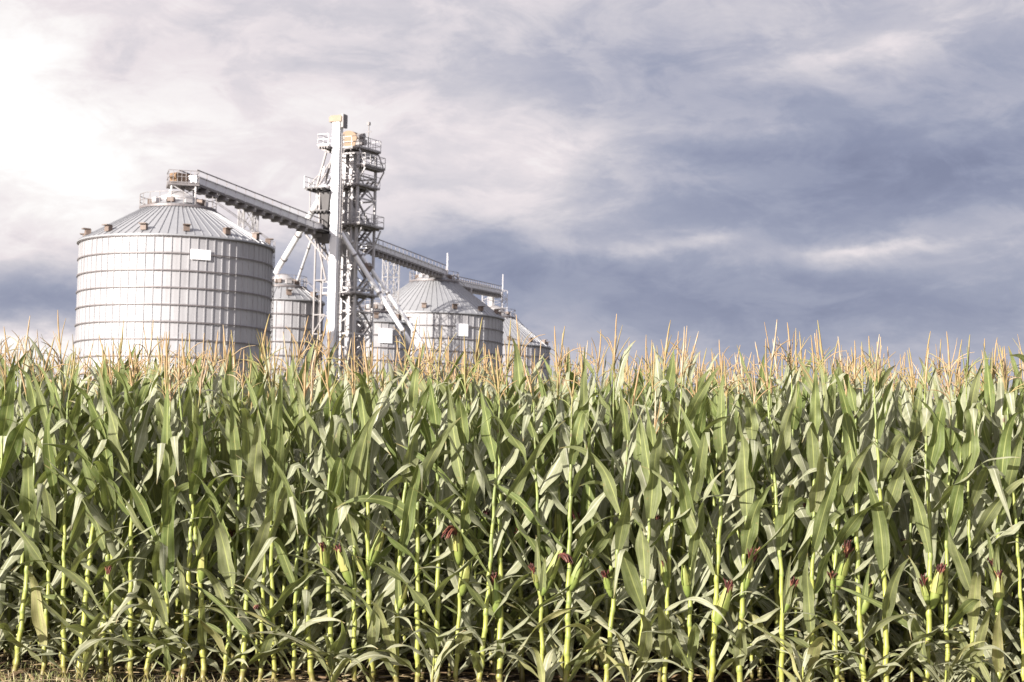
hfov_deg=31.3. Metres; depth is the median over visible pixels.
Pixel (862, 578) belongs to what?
corn plant
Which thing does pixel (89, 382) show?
corn plant
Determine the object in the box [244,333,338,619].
corn plant
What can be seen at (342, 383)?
corn plant
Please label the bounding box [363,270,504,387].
grain silo
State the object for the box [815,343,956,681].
corn plant
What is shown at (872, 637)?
corn plant
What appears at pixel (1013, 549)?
corn plant
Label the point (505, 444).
corn plant
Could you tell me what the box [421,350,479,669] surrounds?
corn plant
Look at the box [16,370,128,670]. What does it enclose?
corn plant
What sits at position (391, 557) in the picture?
corn plant
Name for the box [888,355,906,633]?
corn plant
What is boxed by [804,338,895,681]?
corn plant
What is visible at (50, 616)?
corn plant
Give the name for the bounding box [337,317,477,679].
corn plant
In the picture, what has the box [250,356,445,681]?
corn plant
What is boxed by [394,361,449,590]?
corn plant
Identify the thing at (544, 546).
corn plant
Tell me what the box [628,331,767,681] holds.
corn plant
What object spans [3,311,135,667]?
corn plant
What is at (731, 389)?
corn plant
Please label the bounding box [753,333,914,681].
corn plant
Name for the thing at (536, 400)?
corn plant
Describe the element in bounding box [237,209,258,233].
conveyor trestle
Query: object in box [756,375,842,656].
corn plant
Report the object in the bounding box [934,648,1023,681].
corn sucker
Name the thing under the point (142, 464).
corn plant
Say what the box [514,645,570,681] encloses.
corn sucker
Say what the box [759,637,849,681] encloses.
corn sucker
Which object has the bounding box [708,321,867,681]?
corn plant
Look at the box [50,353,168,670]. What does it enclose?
corn plant
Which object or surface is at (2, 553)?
corn plant
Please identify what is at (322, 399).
corn plant
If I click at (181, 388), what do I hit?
corn plant
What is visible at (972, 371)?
corn plant
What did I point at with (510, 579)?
corn plant
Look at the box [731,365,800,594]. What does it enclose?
corn plant
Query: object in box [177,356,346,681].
corn plant
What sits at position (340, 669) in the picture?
corn sucker
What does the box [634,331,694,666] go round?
corn plant
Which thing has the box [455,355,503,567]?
corn plant
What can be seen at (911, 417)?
corn plant
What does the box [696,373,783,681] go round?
corn plant
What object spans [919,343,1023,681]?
corn plant
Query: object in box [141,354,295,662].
corn plant
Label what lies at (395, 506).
corn plant
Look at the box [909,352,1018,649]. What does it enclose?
corn plant
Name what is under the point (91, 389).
corn plant
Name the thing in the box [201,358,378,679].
corn plant
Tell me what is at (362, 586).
corn plant
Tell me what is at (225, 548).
corn plant
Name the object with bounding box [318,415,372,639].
corn plant
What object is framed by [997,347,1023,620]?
corn plant
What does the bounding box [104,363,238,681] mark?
corn plant
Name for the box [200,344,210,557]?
corn plant
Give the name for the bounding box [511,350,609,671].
corn plant
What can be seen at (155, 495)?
corn plant
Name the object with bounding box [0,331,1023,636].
corn field
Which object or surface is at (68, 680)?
grass
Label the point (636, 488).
corn plant
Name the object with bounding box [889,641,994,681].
corn sucker
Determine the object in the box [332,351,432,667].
corn plant
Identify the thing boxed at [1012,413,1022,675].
corn plant
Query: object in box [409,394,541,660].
corn plant
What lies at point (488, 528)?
corn plant
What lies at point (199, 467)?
corn plant
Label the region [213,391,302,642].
corn plant
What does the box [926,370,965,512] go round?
corn plant
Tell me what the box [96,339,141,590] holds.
corn plant
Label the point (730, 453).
corn plant
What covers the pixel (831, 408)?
corn plant
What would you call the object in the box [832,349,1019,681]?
corn plant
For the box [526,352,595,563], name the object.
corn plant
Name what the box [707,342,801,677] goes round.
corn plant
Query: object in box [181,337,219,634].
corn plant
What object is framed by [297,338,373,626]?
corn plant
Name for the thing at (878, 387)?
corn plant
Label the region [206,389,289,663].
corn plant
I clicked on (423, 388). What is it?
corn plant
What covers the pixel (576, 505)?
corn plant
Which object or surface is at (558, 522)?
corn plant
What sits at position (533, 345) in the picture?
grain silo
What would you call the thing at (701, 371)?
corn plant
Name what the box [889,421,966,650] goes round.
corn plant
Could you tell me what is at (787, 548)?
corn plant
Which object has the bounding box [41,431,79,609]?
corn plant
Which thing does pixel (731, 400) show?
corn plant
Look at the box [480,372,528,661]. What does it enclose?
corn plant
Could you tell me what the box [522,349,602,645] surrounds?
corn plant
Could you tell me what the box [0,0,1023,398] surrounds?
sky
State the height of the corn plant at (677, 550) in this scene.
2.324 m
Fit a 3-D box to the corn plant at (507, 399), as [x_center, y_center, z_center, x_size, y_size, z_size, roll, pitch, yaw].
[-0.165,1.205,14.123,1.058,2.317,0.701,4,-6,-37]
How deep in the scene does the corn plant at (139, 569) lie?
10.96 m
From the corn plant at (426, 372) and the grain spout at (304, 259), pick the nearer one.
the corn plant at (426, 372)
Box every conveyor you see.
[166,169,329,237]
[358,238,447,277]
[448,274,507,307]
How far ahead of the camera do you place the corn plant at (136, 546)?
13.12 m
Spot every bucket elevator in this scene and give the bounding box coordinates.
[304,114,347,377]
[336,131,366,382]
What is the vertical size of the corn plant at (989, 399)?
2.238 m
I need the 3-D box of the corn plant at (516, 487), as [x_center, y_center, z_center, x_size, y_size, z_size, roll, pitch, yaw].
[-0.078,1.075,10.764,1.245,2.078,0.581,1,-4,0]
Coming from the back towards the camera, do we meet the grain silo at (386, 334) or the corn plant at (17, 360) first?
the grain silo at (386, 334)
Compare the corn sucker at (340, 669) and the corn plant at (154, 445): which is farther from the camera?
the corn plant at (154, 445)
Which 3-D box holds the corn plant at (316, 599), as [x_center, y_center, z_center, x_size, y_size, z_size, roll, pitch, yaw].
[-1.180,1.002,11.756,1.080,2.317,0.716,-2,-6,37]
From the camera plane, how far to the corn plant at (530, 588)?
12.79 m
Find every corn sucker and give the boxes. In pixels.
[26,625,128,681]
[294,638,379,681]
[384,627,474,681]
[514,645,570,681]
[577,624,684,681]
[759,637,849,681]
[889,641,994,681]
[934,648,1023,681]
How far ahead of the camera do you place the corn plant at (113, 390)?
12.23 m
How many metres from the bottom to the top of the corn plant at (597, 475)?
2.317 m
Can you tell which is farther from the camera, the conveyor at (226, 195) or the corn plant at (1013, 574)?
the conveyor at (226, 195)
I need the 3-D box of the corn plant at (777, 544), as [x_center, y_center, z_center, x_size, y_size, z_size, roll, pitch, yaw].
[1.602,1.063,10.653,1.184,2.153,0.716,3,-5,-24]
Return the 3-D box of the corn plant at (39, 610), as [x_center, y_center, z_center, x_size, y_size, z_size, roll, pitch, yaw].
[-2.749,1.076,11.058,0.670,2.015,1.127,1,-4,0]
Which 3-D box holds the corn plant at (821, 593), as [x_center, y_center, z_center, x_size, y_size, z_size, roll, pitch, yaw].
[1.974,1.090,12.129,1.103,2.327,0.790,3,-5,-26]
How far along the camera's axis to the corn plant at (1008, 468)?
10.62 m
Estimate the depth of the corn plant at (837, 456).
12.63 m
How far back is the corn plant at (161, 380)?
13.74 m
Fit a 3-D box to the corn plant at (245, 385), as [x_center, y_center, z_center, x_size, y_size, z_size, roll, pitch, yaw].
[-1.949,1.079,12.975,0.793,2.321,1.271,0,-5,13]
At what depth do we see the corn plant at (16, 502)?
11.74 m
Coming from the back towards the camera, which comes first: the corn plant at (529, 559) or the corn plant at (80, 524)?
the corn plant at (529, 559)
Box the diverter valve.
[364,262,372,272]
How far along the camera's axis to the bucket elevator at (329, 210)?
162.14 m
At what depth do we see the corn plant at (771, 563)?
12.70 m
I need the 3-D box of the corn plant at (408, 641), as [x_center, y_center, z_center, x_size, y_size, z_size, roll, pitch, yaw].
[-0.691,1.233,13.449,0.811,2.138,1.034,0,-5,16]
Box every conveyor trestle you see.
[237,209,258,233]
[381,259,399,313]
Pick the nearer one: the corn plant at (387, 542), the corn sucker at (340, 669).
the corn sucker at (340, 669)
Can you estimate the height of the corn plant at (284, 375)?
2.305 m
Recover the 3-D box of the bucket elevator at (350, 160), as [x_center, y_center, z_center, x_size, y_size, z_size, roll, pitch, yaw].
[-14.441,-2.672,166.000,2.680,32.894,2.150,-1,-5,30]
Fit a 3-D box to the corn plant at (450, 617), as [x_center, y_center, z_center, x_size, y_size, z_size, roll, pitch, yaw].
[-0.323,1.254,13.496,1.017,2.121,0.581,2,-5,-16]
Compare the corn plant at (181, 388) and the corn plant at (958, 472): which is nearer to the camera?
the corn plant at (958, 472)
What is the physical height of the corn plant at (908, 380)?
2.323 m
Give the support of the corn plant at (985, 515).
on the field soil
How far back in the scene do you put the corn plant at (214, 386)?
11.65 m
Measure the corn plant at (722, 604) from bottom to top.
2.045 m
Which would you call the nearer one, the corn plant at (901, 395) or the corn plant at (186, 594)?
the corn plant at (186, 594)
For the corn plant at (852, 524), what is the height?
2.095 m
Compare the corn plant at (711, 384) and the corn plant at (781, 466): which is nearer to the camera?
the corn plant at (781, 466)
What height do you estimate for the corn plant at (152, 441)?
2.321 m
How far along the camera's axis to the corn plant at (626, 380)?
13.57 m
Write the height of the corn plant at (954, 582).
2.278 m
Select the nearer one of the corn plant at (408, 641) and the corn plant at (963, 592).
the corn plant at (963, 592)
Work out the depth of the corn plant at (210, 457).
13.69 m
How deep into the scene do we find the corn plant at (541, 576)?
10.81 m
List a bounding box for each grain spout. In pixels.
[273,199,318,274]
[296,236,313,280]
[340,231,418,352]
[344,231,431,353]
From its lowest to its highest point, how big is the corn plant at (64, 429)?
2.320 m
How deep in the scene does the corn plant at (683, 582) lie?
10.70 m
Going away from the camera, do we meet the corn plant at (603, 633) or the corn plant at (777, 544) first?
the corn plant at (777, 544)
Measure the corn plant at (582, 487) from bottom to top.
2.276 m
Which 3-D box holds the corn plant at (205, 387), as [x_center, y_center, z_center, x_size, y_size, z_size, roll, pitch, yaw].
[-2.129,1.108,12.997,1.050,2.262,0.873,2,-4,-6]
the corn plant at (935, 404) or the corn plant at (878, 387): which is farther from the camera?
the corn plant at (935, 404)
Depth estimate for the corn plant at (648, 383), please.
13.35 m
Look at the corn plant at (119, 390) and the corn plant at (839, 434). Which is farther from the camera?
the corn plant at (839, 434)
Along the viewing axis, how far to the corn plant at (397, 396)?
12.89 m
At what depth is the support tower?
165.07 m
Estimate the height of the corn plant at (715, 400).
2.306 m
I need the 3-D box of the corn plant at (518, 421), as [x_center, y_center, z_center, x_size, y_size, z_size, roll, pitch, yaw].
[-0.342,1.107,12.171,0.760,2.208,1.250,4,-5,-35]
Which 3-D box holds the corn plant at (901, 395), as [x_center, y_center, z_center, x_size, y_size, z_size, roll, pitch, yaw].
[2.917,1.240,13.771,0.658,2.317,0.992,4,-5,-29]
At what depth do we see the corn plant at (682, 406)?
13.50 m
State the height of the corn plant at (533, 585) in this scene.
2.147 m
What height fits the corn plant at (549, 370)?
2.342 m
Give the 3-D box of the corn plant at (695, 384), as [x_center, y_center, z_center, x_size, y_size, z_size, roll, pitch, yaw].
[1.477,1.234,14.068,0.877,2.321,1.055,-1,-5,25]
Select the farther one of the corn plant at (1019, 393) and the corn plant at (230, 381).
the corn plant at (1019, 393)
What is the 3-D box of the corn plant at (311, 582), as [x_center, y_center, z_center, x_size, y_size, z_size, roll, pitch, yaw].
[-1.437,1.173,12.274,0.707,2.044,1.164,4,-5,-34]
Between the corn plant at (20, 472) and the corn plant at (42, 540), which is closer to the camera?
the corn plant at (20, 472)
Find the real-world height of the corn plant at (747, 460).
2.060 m
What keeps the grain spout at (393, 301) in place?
attached to the support tower
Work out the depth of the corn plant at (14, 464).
12.45 m
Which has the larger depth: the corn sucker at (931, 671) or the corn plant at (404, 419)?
the corn plant at (404, 419)
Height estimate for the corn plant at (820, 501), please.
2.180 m
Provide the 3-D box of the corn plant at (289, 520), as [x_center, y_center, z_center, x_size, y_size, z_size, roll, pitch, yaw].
[-1.309,0.989,11.620,1.054,2.317,0.699,3,-5,-26]
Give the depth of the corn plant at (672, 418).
11.37 m
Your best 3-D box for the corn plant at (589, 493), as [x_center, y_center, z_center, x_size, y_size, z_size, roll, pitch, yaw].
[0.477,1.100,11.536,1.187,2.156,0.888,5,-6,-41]
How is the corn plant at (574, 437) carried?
on the field soil
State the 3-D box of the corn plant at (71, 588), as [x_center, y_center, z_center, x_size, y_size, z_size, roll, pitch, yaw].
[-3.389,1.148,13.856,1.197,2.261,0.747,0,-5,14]
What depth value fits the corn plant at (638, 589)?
10.72 m
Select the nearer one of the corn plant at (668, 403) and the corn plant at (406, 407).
the corn plant at (668, 403)
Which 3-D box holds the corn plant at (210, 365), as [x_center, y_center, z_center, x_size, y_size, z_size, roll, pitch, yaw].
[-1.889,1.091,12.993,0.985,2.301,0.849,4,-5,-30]
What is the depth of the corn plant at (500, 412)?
13.55 m
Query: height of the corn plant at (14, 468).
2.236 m
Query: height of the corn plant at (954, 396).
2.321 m
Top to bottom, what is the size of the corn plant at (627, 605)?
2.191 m
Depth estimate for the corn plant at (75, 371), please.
14.49 m
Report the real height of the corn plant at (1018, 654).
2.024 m
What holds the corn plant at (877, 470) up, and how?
on the field soil
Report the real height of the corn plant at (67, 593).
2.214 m
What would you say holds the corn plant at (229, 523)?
on the field soil
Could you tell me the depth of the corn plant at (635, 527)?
12.06 m
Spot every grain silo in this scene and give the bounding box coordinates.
[74,191,274,390]
[270,274,324,385]
[343,300,412,387]
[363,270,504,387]
[488,305,550,394]
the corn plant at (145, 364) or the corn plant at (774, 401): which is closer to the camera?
the corn plant at (774, 401)
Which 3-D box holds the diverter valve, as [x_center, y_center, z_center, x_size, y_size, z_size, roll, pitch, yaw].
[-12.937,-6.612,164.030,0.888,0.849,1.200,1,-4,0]
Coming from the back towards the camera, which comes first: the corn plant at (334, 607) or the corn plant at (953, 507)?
the corn plant at (334, 607)
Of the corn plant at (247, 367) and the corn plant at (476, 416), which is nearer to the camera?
the corn plant at (476, 416)
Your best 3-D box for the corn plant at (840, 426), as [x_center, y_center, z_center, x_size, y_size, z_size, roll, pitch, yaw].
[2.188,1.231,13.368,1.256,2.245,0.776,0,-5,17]
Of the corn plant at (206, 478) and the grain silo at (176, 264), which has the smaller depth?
the corn plant at (206, 478)
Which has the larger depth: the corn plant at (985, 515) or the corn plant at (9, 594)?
the corn plant at (9, 594)
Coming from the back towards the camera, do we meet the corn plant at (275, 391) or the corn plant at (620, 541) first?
the corn plant at (275, 391)
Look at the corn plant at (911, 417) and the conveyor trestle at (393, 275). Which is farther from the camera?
the conveyor trestle at (393, 275)
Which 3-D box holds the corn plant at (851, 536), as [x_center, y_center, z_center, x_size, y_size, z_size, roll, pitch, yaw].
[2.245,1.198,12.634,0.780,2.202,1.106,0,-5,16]
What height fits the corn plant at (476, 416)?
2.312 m
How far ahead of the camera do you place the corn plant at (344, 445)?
11.53 m
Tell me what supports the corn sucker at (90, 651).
on the field soil
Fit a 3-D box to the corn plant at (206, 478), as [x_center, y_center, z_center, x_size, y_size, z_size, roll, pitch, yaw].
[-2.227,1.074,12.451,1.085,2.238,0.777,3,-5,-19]
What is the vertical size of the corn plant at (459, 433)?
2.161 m
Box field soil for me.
[0,608,1021,681]
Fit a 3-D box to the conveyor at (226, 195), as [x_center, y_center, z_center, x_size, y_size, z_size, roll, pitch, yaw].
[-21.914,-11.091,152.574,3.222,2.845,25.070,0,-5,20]
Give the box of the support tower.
[322,122,385,381]
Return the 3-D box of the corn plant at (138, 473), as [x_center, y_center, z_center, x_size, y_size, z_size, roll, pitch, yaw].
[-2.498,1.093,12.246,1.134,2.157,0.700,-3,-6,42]
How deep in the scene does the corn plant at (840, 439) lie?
12.74 m
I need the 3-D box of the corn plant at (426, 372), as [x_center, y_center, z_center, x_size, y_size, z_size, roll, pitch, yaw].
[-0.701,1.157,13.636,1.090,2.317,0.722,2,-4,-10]
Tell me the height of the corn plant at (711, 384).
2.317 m
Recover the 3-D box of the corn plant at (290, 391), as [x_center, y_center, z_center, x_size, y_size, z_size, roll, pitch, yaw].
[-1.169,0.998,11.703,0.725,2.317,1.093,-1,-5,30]
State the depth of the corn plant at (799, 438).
13.42 m
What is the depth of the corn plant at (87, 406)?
13.82 m
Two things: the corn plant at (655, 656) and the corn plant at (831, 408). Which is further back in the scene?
the corn plant at (655, 656)
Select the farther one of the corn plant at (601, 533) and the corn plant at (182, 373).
the corn plant at (182, 373)
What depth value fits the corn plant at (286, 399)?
12.20 m
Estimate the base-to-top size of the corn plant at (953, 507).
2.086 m
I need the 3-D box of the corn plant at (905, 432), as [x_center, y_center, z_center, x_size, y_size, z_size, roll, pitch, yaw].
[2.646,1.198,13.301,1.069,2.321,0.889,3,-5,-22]
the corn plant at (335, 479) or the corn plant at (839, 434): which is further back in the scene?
the corn plant at (839, 434)
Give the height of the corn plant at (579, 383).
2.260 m
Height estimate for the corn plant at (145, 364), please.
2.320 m
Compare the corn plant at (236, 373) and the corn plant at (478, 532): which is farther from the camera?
the corn plant at (236, 373)
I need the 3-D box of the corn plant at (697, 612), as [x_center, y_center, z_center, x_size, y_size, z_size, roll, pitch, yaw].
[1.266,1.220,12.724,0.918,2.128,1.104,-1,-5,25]
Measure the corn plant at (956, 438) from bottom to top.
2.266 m
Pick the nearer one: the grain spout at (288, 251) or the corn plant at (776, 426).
the corn plant at (776, 426)
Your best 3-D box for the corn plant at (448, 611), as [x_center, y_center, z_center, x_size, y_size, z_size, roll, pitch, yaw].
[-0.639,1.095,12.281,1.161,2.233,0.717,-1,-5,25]
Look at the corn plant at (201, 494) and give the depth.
12.90 m
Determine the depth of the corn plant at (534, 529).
12.15 m
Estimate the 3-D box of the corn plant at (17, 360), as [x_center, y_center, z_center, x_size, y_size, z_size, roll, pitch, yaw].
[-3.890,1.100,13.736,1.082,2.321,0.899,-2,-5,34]
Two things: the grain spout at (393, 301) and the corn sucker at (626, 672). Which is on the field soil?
the corn sucker at (626, 672)
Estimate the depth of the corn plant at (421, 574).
12.88 m
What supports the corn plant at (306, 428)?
on the field soil
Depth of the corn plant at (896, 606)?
12.61 m
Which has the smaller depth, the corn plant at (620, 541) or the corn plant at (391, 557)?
the corn plant at (620, 541)
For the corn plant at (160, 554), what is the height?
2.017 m
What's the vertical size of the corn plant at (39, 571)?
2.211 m
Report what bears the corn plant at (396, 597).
on the field soil
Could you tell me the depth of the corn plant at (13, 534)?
11.72 m
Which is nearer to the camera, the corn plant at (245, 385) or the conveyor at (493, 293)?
the corn plant at (245, 385)
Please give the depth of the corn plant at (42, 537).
12.99 m
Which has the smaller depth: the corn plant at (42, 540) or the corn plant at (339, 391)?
the corn plant at (339, 391)
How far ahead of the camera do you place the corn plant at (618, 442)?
12.05 m
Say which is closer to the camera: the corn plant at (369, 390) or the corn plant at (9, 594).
the corn plant at (9, 594)
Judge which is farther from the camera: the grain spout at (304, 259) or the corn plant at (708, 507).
the grain spout at (304, 259)
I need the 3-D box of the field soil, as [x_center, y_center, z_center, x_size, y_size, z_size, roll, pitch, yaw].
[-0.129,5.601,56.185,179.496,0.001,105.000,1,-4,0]
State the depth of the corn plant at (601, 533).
11.46 m
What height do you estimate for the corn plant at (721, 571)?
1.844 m
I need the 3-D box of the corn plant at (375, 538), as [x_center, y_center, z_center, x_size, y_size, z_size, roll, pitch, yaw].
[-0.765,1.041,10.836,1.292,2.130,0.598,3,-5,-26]
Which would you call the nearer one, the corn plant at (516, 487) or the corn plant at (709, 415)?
the corn plant at (516, 487)
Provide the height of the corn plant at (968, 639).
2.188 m
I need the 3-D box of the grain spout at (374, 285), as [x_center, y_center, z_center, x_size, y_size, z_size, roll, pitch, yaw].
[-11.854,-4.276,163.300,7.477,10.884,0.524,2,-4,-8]
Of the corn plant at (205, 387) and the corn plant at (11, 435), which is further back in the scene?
the corn plant at (205, 387)
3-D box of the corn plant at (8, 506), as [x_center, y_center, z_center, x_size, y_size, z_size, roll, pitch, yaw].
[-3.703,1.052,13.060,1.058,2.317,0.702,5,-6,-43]
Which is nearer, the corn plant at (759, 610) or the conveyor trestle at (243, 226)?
the corn plant at (759, 610)
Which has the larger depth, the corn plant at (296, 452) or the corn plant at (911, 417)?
the corn plant at (296, 452)
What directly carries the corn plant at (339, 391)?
on the field soil
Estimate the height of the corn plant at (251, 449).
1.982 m
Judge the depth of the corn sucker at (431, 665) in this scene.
10.68 m
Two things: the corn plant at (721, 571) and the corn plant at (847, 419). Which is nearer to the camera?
the corn plant at (847, 419)
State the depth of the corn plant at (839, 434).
13.38 m
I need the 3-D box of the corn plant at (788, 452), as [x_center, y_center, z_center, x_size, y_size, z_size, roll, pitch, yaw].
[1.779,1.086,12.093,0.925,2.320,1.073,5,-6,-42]
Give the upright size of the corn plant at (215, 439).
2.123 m
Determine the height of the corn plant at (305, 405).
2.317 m
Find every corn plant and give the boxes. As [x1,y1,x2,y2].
[0,317,71,656]
[0,328,45,643]
[0,336,58,649]
[0,337,106,681]
[0,338,17,615]
[0,341,64,675]
[0,344,161,681]
[0,348,124,668]
[0,348,126,681]
[0,349,55,622]
[0,356,98,681]
[0,361,75,667]
[0,373,53,618]
[0,414,73,633]
[1,336,42,612]
[1,337,81,657]
[1,340,93,641]
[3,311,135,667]
[4,358,58,631]
[6,354,95,549]
[8,320,156,648]
[11,350,204,681]
[13,345,87,632]
[14,340,113,651]
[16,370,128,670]
[29,340,224,681]
[38,335,203,681]
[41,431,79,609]
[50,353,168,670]
[51,343,113,645]
[55,347,88,413]
[58,339,188,667]
[63,375,196,612]
[66,358,216,681]
[69,370,101,600]
[82,332,214,670]
[86,319,207,647]
[90,339,153,629]
[93,345,171,639]
[93,353,220,656]
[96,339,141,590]
[99,331,210,649]
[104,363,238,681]
[108,344,303,681]
[116,351,237,681]
[126,333,299,673]
[127,333,236,672]
[133,337,191,607]
[133,381,158,607]
[134,338,197,639]
[140,349,154,384]
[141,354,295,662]
[144,336,198,627]
[145,337,241,643]
[149,343,185,460]
[170,352,312,681]
[174,363,327,681]
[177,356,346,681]
[181,333,221,624]
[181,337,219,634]
[183,326,295,675]
[190,332,345,681]
[195,314,300,674]
[196,334,303,640]
[196,353,380,680]
[196,362,241,606]
[197,343,250,640]
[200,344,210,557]
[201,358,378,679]
[205,331,291,606]
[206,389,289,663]
[210,349,246,451]
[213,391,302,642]
[214,316,361,675]
[242,339,298,627]
[243,362,304,664]
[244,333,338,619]
[249,333,305,655]
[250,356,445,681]
[252,317,371,675]
[254,359,300,640]
[259,319,386,675]
[269,344,285,387]
[269,363,343,634]
[274,392,379,660]
[275,340,468,681]
[277,340,310,630]
[284,347,460,678]
[285,367,407,677]
[287,364,358,665]
[287,373,394,654]
[290,353,409,681]
[291,343,498,681]
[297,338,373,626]
[297,361,358,639]
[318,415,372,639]
[321,332,432,651]
[332,338,432,642]
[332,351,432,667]
[334,345,432,618]
[336,329,525,681]
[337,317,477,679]
[338,346,514,681]
[343,339,485,667]
[356,354,397,633]
[357,341,474,668]
[358,328,504,679]
[360,367,428,616]
[389,336,494,660]
[394,341,467,628]
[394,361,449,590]
[395,361,467,625]
[396,351,602,681]
[399,317,516,680]
[401,320,568,681]
[405,335,532,681]
[405,372,426,642]
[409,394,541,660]
[412,348,565,681]
[419,343,549,670]
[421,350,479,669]
[426,346,463,620]
[428,360,471,615]
[433,399,514,619]
[440,345,529,670]
[440,350,528,681]
[449,347,564,671]
[449,349,530,590]
[450,356,540,615]
[451,359,622,677]
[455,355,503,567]
[470,315,563,681]
[470,372,609,663]
[477,327,584,671]
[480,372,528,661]
[491,345,628,672]
[492,365,638,681]
[492,384,544,660]
[497,351,565,661]
[501,333,611,623]
[502,368,564,651]
[504,326,620,681]
[504,344,638,681]
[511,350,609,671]
[512,450,551,631]
[518,314,664,681]
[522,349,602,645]
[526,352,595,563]
[532,341,643,662]
[537,355,690,681]
[553,327,740,681]
[561,351,726,665]
[565,358,602,642]
[574,330,643,673]
[575,373,634,658]
[579,390,739,681]
[587,342,717,670]
[588,360,652,617]
[589,350,638,674]
[597,395,631,636]
[600,340,661,632]
[606,320,726,681]
[606,328,727,673]
[606,348,708,668]
[609,341,638,639]
[625,363,772,681]
[626,361,682,610]
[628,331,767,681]
[629,420,706,664]
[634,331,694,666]
[635,369,667,656]
[642,357,805,681]
[647,353,728,650]
[653,352,786,681]
[656,348,719,674]
[676,345,712,637]
[679,352,728,590]
[685,339,869,681]
[685,347,779,627]
[693,364,719,667]
[695,361,830,681]
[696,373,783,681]
[698,417,771,677]
[699,353,730,622]
[701,358,827,681]
[703,341,746,662]
[704,390,775,631]
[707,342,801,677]
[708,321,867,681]
[709,356,801,647]
[712,352,790,666]
[720,322,839,681]
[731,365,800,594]
[739,355,914,681]
[741,366,793,648]
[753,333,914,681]
[754,359,859,637]
[755,341,861,620]
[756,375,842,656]
[757,331,903,652]
[758,320,895,681]
[758,337,858,681]
[759,330,849,679]
[768,358,841,635]
[773,340,957,681]
[779,330,894,680]
[782,342,924,681]
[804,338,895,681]
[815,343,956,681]
[818,341,851,670]
[819,348,897,631]
[828,356,866,633]
[828,357,865,605]
[828,371,906,660]
[830,336,922,681]
[831,354,1016,681]
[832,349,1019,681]
[838,334,945,681]
[838,337,911,666]
[849,350,972,681]
[858,381,914,671]
[860,345,907,584]
[863,331,954,681]
[881,346,905,646]
[881,358,1023,681]
[883,331,997,681]
[883,341,1017,649]
[888,340,982,616]
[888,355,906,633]
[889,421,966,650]
[893,335,1023,681]
[893,353,918,653]
[895,349,922,660]
[899,359,961,615]
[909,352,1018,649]
[911,346,1023,681]
[913,339,1023,681]
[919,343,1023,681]
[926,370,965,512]
[936,372,1023,681]
[941,368,965,653]
[955,406,1023,681]
[956,347,1023,681]
[962,334,1023,637]
[964,338,1022,635]
[991,339,1023,668]
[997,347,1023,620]
[1007,352,1022,580]
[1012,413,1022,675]
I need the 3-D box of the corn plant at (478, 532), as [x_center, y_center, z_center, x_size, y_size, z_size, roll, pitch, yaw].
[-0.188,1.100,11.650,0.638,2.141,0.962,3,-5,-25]
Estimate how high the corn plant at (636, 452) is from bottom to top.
2.129 m
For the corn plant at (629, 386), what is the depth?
13.43 m
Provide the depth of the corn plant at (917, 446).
11.94 m
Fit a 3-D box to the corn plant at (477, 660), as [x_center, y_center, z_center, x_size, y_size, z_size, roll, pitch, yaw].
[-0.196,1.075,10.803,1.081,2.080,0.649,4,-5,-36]
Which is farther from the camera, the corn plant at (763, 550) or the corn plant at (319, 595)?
the corn plant at (319, 595)
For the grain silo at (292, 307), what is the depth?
167.29 m
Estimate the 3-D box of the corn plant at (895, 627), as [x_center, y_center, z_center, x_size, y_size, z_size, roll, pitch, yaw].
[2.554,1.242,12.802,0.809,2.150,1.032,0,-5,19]
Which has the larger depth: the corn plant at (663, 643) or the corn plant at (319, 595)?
the corn plant at (319, 595)
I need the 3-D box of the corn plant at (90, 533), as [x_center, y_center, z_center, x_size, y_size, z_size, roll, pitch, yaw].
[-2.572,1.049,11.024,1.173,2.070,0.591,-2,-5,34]
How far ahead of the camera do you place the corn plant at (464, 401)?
14.27 m
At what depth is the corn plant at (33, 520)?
11.02 m
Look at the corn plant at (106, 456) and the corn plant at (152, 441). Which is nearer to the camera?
the corn plant at (106, 456)
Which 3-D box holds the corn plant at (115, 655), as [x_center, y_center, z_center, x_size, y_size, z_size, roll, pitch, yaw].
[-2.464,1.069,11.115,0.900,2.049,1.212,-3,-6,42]
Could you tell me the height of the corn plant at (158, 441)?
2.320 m
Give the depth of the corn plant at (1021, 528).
11.30 m
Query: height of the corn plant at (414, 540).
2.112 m
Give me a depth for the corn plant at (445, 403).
14.34 m
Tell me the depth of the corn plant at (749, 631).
11.35 m
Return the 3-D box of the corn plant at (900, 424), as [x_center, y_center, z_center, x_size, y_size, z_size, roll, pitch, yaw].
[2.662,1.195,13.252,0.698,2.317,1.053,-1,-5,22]
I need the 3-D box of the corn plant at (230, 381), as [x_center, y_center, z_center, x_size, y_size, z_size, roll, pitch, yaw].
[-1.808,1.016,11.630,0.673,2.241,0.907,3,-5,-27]
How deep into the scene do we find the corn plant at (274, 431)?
10.87 m
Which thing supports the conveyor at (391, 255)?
on the grain silo at (449, 306)
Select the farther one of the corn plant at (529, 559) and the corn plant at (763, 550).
the corn plant at (529, 559)
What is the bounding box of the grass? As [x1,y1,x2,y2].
[0,646,725,681]
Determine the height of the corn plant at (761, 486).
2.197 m
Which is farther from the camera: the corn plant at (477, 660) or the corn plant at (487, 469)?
the corn plant at (487, 469)
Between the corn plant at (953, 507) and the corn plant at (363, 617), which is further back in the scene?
the corn plant at (363, 617)
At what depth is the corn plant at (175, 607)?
11.69 m

